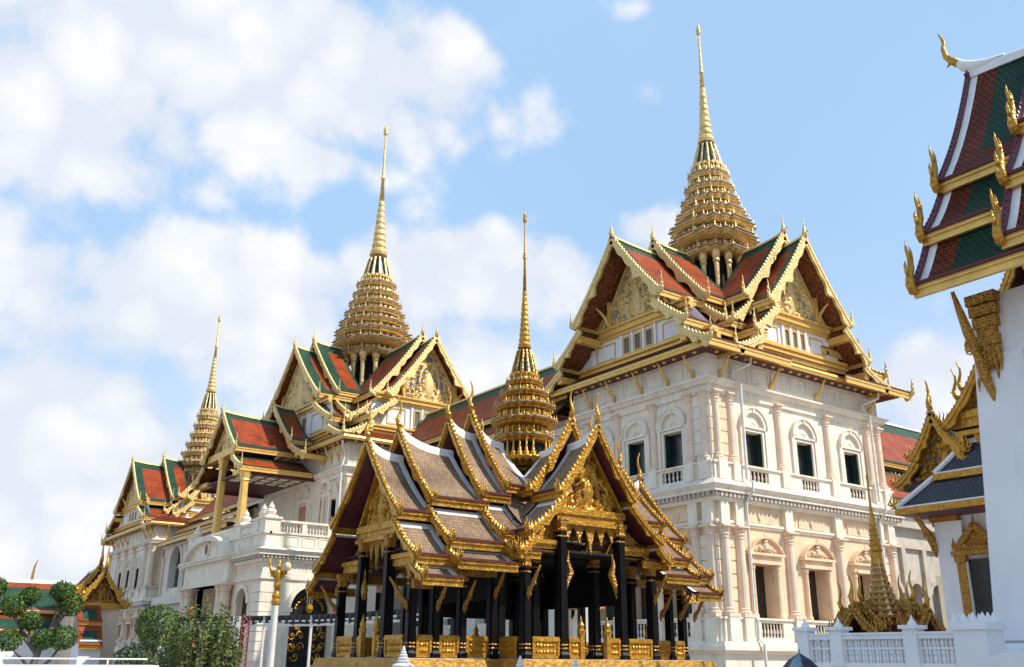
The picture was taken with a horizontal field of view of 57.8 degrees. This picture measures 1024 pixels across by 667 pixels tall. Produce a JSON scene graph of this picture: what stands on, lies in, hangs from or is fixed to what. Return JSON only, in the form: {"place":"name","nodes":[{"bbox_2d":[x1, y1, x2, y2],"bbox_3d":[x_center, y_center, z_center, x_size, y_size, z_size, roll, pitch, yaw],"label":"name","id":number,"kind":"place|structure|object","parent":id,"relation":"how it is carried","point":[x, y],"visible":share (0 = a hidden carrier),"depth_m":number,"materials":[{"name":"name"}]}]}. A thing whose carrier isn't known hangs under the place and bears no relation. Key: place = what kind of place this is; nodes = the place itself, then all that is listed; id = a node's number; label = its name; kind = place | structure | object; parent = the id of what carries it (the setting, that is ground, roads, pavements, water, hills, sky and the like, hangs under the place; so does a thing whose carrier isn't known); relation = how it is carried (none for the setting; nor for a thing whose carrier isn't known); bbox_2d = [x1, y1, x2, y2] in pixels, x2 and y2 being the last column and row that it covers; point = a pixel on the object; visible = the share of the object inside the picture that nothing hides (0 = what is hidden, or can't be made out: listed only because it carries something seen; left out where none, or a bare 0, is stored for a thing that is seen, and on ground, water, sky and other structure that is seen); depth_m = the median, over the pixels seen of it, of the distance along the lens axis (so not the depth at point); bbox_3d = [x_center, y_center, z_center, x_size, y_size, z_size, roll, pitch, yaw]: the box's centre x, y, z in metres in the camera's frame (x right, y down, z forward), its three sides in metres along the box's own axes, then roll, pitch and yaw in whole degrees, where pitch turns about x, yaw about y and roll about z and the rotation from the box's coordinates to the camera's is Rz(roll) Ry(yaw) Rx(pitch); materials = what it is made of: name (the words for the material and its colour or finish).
{"place":"outdoors","nodes":[
{"label":"outdoors","id":0,"kind":"place"},
{"bbox_2d":[0,560,92,664],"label":"cloister roof","id":1,"kind":"structure","parent":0,"point":[44,607],"depth_m":72.99,"materials":[{"name":"green tile"}]},
{"bbox_2d":[0,657,158,666],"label":"front wall","id":2,"kind":"structure","parent":0,"point":[10,665],"depth_m":11.83,"materials":[{"name":"white paint"}]},
{"bbox_2d":[101,316,235,664],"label":"palace tower","id":3,"kind":"structure","parent":0,"point":[158,503],"depth_m":102.82,"materials":[{"name":"white paint"}]},
{"bbox_2d":[125,571,129,588],"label":"window","id":4,"kind":"structure","parent":3,"relation":"in","point":[128,571],"depth_m":101.90,"materials":[{"name":"black glass"}]},
{"bbox_2d":[134,569,138,589],"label":"window","id":5,"kind":"structure","parent":3,"relation":"in","point":[137,571],"depth_m":99.02,"materials":[{"name":"black glass"}]},
{"bbox_2d":[161,393,375,666],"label":"palace portico","id":6,"kind":"structure","parent":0,"point":[229,567],"depth_m":62.60,"materials":[{"name":"white paint"}]},
{"bbox_2d":[238,595,246,661],"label":"side door","id":7,"kind":"structure","parent":6,"relation":"in","point":[244,606],"depth_m":59.92,"materials":[{"name":"black metal"}]},
{"bbox_2d":[298,506,305,532],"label":"terrace door","id":8,"kind":"structure","parent":6,"relation":"in","point":[302,512],"depth_m":73.28,"materials":[{"name":"brown wood"}]},
{"bbox_2d":[234,124,469,657],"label":"palace tower","id":9,"kind":"structure","parent":0,"point":[326,393],"depth_m":76.00,"materials":[{"name":"gold paint"}]},
{"bbox_2d":[302,417,306,432],"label":"gable window","id":10,"kind":"structure","parent":9,"relation":"in","point":[304,420],"depth_m":77.41,"materials":[{"name":"gold paint"}]},
{"bbox_2d":[330,501,335,520],"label":"window","id":11,"kind":"structure","parent":9,"relation":"in","point":[333,503],"depth_m":69.71,"materials":[{"name":"black glass"}]},
{"bbox_2d":[374,593,379,620],"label":"window","id":12,"kind":"structure","parent":9,"relation":"in","point":[377,594],"depth_m":67.58,"materials":[{"name":"black glass"}]},
{"bbox_2d":[413,410,420,427],"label":"gable window","id":13,"kind":"structure","parent":9,"relation":"in","point":[417,414],"depth_m":73.40,"materials":[{"name":"gold paint"}]},
{"bbox_2d":[0,0,1023,581],"label":"sky","id":14,"kind":"structure","parent":0,"point":[169,168],"materials":[{"name":"blue"}]},
{"bbox_2d":[305,212,724,666],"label":"open pavilion","id":15,"kind":"structure","parent":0,"point":[457,525],"depth_m":22.71,"materials":[{"name":"gold wood"}]},
{"bbox_2d":[544,24,914,666],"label":"palace tower","id":16,"kind":"structure","parent":0,"point":[716,358],"depth_m":49.74,"materials":[{"name":"white paint"}]},
{"bbox_2d":[606,606,613,620],"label":"window","id":17,"kind":"structure","parent":16,"relation":"in","point":[609,609],"depth_m":49.86,"materials":[{"name":"grey glass"}]},
{"bbox_2d":[623,335,630,354],"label":"gable window","id":18,"kind":"structure","parent":16,"relation":"in","point":[626,340],"depth_m":52.83,"materials":[{"name":"gold paint"}]},
{"bbox_2d":[629,443,644,475],"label":"window","id":19,"kind":"structure","parent":16,"relation":"in","point":[634,450],"depth_m":50.16,"materials":[{"name":"black glass"}]},
{"bbox_2d":[634,331,641,350],"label":"gable window","id":20,"kind":"structure","parent":16,"relation":"in","point":[638,335],"depth_m":52.12,"materials":[{"name":"gold paint"}]},
{"bbox_2d":[640,575,646,618],"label":"window","id":21,"kind":"structure","parent":16,"relation":"in","point":[643,608],"depth_m":48.03,"materials":[{"name":"black glass"}]},
{"bbox_2d":[645,326,653,346],"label":"gable window","id":22,"kind":"structure","parent":16,"relation":"in","point":[649,340],"depth_m":51.41,"materials":[{"name":"gold paint"}]},
{"bbox_2d":[665,434,682,467],"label":"window","id":23,"kind":"structure","parent":16,"relation":"in","point":[673,444],"depth_m":48.02,"materials":[{"name":"black glass"}]},
{"bbox_2d":[685,590,691,617],"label":"window","id":24,"kind":"structure","parent":16,"relation":"in","point":[689,611],"depth_m":45.42,"materials":[{"name":"grey glass"}]},
{"bbox_2d":[746,434,762,467],"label":"window","id":25,"kind":"structure","parent":16,"relation":"in","point":[753,443],"depth_m":47.79,"materials":[{"name":"black glass"}]},
{"bbox_2d":[755,566,766,617],"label":"window","id":26,"kind":"structure","parent":16,"relation":"in","point":[759,571],"depth_m":45.72,"materials":[{"name":"black glass"}]},
{"bbox_2d":[784,328,790,346],"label":"gable window","id":27,"kind":"structure","parent":16,"relation":"in","point":[786,331],"depth_m":51.34,"materials":[{"name":"gold paint"}]},
{"bbox_2d":[792,330,798,349],"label":"gable window","id":28,"kind":"structure","parent":16,"relation":"in","point":[794,333],"depth_m":51.70,"materials":[{"name":"gold paint"}]},
{"bbox_2d":[799,332,805,351],"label":"gable window","id":29,"kind":"structure","parent":16,"relation":"in","point":[802,336],"depth_m":52.07,"materials":[{"name":"gold paint"}]},
{"bbox_2d":[797,445,812,476],"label":"window","id":30,"kind":"structure","parent":16,"relation":"in","point":[804,452],"depth_m":50.04,"materials":[{"name":"black glass"}]},
{"bbox_2d":[808,571,818,620],"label":"window","id":31,"kind":"structure","parent":16,"relation":"in","point":[812,582],"depth_m":47.97,"materials":[{"name":"black glass"}]},
{"bbox_2d":[844,454,859,484],"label":"window","id":32,"kind":"structure","parent":16,"relation":"in","point":[851,464],"depth_m":52.29,"materials":[{"name":"black glass"}]},
{"bbox_2d":[858,575,864,598],"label":"window","id":33,"kind":"structure","parent":16,"relation":"in","point":[862,590],"depth_m":50.49,"materials":[{"name":"black glass"}]},
{"bbox_2d":[826,438,954,662],"bbox_3d":[5.990,3.597,15.262,1.715,3.900,1.715,14,-23,-33],"label":"gilded shrine","id":34,"kind":"object","parent":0,"point":[879,609],"visible":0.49,"depth_m":14.68,"materials":[{"name":"metal"}]},
{"bbox_2d":[792,611,1007,666],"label":"white balustrade","id":35,"kind":"object","parent":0,"point":[979,640],"visible":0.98,"depth_m":12.78,"materials":[{"name":"paint"}]},
{"bbox_2d":[880,422,951,663],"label":"hall","id":36,"kind":"structure","parent":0,"point":[916,556],"depth_m":56.47,"materials":[{"name":"white paint"}]},
{"bbox_2d":[887,265,1023,657],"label":"hall","id":37,"kind":"structure","parent":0,"point":[940,481],"depth_m":22.83,"materials":[{"name":"white paint"}]},
{"bbox_2d":[950,513,992,616],"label":"window","id":38,"kind":"structure","parent":37,"relation":"in","point":[975,538],"depth_m":22.31,"materials":[{"name":"gold wood"}]},
{"bbox_2d":[903,34,1023,663],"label":"temple hall","id":39,"kind":"structure","parent":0,"point":[972,230],"depth_m":14.66,"materials":[{"name":"white paint"}]},
{"label":"ground","id":40,"kind":"structure","parent":0,"visible":0},
{"bbox_2d":[0,576,84,664],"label":"cloud pruned tree","id":41,"kind":"object","parent":40,"relation":"on","point":[29,596],"visible":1,"depth_m":29.86,"materials":[{"name":"green plant"}]},
{"bbox_2d":[68,602,102,664],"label":"building","id":42,"kind":"structure","parent":40,"relation":"on","point":[89,644],"depth_m":67.86,"materials":[{"name":"orange tile"}]},
{"bbox_2d":[54,541,132,664],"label":"gable hall","id":43,"kind":"structure","parent":40,"relation":"on","point":[106,594],"depth_m":70.91,"materials":[{"name":"gold paint"}]},
{"bbox_2d":[113,642,160,665],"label":"topiary","id":44,"kind":"object","parent":40,"relation":"on","point":[125,654],"visible":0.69,"depth_m":26.49,"materials":[{"name":"green plant"}]},
{"bbox_2d":[134,603,181,664],"bbox_3d":[-10.294,9.503,26.568,1.370,3.454,1.355,14,-23,-33],"label":"topiary","id":45,"kind":"object","parent":40,"relation":"on","point":[143,616],"visible":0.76,"depth_m":26.63,"materials":[{"name":"green plant"}]},
{"bbox_2d":[154,593,244,666],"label":"flowering bush","id":46,"kind":"object","parent":40,"relation":"on","point":[223,651],"visible":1,"depth_m":14.26,"materials":[{"name":"green plant"}]},
{"bbox_2d":[148,495,255,664],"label":"palace gallery","id":47,"kind":"object","parent":40,"relation":"on","point":[171,579],"visible":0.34,"depth_m":91.66,"materials":[{"name":"white paint"}]},
{"bbox_2d":[174,553,179,587],"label":"window","id":48,"kind":"structure","parent":47,"relation":"in","point":[178,561],"depth_m":92.28,"materials":[{"name":"grey glass"}]},
{"bbox_2d":[232,615,250,666],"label":"lattice stand","id":49,"kind":"object","parent":40,"relation":"on","point":[238,623],"visible":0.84,"depth_m":28.62,"materials":[{"name":"red paint"}]},
{"bbox_2d":[266,558,290,666],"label":"lamp post","id":50,"kind":"object","parent":40,"relation":"on","point":[277,574],"visible":1,"depth_m":20.47,"materials":[{"name":"white metal"}]},
{"bbox_2d":[156,607,587,666],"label":"fence","id":51,"kind":"object","parent":40,"relation":"on","point":[307,619],"visible":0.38,"depth_m":45.49,"materials":[{"name":"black metal"}]},
{"bbox_2d":[392,646,413,666],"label":"stupa post","id":52,"kind":"object","parent":40,"relation":"on","point":[403,660],"visible":1,"depth_m":16.80,"materials":[{"name":"white paint"}]},
{"bbox_2d":[392,365,574,658],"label":"palace gallery","id":53,"kind":"object","parent":40,"relation":"on","point":[428,430],"visible":0.06,"depth_m":64.76,"materials":[{"name":"red tile"}]},
{"bbox_2d":[416,589,419,625],"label":"window","id":54,"kind":"structure","parent":53,"relation":"in","point":[418,590],"depth_m":65.29,"materials":[{"name":"black metal"}]},
{"bbox_2d":[516,656,523,666],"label":"stupa post","id":55,"kind":"object","parent":40,"relation":"on","point":[520,663],"visible":1,"depth_m":16.92,"materials":[{"name":"white paint"}]},
{"bbox_2d":[572,658,578,666],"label":"stupa post","id":56,"kind":"object","parent":40,"relation":"on","point":[575,664],"visible":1,"depth_m":16.89,"materials":[{"name":"white paint"}]},
{"bbox_2d":[783,649,817,666],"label":"umbrella","id":57,"kind":"object","parent":40,"relation":"on","point":[799,659],"visible":1,"depth_m":10.81,"materials":[{"name":"blue fabric"}]},
{"bbox_2d":[980,653,1023,666],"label":"stair wall","id":58,"kind":"structure","parent":40,"relation":"on","point":[1007,660],"depth_m":10.99,"materials":[{"name":"white paint"}]}
]}

